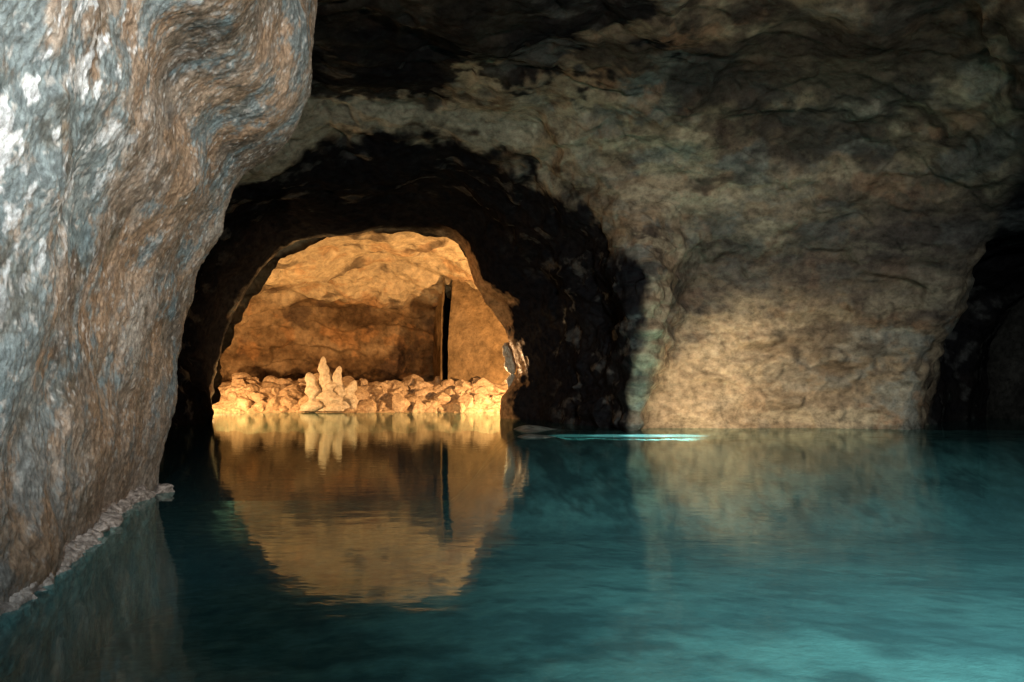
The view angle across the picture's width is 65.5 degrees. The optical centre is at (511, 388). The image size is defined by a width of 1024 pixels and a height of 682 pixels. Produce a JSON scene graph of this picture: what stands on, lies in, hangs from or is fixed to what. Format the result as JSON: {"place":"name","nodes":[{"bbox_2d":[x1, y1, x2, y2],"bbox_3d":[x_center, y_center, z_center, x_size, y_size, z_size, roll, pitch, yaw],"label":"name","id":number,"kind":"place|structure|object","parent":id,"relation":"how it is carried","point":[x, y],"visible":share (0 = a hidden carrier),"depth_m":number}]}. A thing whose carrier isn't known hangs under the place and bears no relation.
{"place":"outdoors","nodes":[
{"label":"outdoors","id":0,"kind":"place"},
{"bbox_2d":[217,379,471,500],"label":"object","id":1,"kind":"structure","parent":0,"point":[413,489],"depth_m":70.00},
{"bbox_2d":[0,0,317,681],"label":"rock outcrop","id":2,"kind":"object","parent":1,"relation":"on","point":[139,139],"visible":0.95,"depth_m":7.34},
{"bbox_2d":[211,228,506,500],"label":"chamber wall","id":3,"kind":"structure","parent":0,"point":[360,306],"depth_m":54.43},
{"bbox_2d":[433,276,515,384],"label":"chamber buttress","id":4,"kind":"structure","parent":3,"relation":"attached to","point":[470,337],"depth_m":52.52},
{"bbox_2d":[502,342,515,387],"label":"jamb boulders","id":5,"kind":"object","parent":3,"relation":"attached to","point":[509,364],"visible":0.77,"depth_m":40.70},
{"bbox_2d":[212,380,507,412],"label":"shore bank","id":6,"kind":"structure","parent":0,"point":[265,389],"depth_m":50.07},
{"bbox_2d":[299,372,323,410],"bbox_3d":[-12.435,0.200,49.713,1.656,2.400,1.844,0,0,0],"label":"stalagmite","id":7,"kind":"object","parent":6,"relation":"on","point":[313,389],"visible":0.89,"depth_m":49.23},
{"bbox_2d":[317,356,331,409],"bbox_3d":[-11.386,-0.300,49.776,1.510,3.400,1.384,0,0,-16],"label":"stalagmite","id":8,"kind":"object","parent":6,"relation":"on","point":[325,376],"visible":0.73,"depth_m":49.48},
{"bbox_2d":[316,379,346,410],"bbox_3d":[-11.026,0.400,49.657,2.378,2.000,2.169,0,0,-35],"label":"stalagmite","id":9,"kind":"object","parent":6,"relation":"on","point":[329,398],"visible":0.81,"depth_m":48.97},
{"bbox_2d":[332,366,349,408],"bbox_3d":[-10.577,0.000,49.728,1.611,2.800,1.369,0,0,-22],"label":"stalagmite","id":10,"kind":"object","parent":6,"relation":"on","point":[338,389],"visible":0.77,"depth_m":49.44},
{"bbox_2d":[343,380,358,410],"bbox_3d":[-9.925,0.450,49.691,1.362,1.900,1.243,0,0,0],"label":"stalagmite","id":11,"kind":"object","parent":6,"relation":"on","point":[350,397],"visible":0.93,"depth_m":49.38},
{"bbox_2d":[219,372,506,412],"bbox_3d":[-8.104,0.471,51.396,22.109,3.093,5.439,0,0,0],"label":"rubble pile","id":12,"kind":"object","parent":6,"relation":"on","point":[243,389],"visible":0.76,"depth_m":50.67},
{"bbox_2d":[62,425,1023,681],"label":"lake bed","id":13,"kind":"object","parent":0,"point":[563,580],"visible":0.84,"depth_m":12.03},
{"bbox_2d":[155,0,1023,509],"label":"cave wall","id":14,"kind":"structure","parent":0,"point":[725,212],"depth_m":27.57},
{"bbox_2d":[158,412,1023,493],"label":"water","id":15,"kind":"structure","parent":0,"point":[984,454],"depth_m":18.92},
{"bbox_2d":[0,485,155,680],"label":"shore ledge","id":16,"kind":"object","parent":15,"relation":"in","point":[25,621],"visible":0.67,"depth_m":6.71},
{"bbox_2d":[31,483,174,602],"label":"shore stones","id":17,"kind":"object","parent":16,"relation":"on","point":[115,520],"visible":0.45,"depth_m":8.68},
{"bbox_2d":[986,298,1023,419],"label":"passage wall","id":18,"kind":"structure","parent":0,"point":[1005,370],"depth_m":39.35}
]}

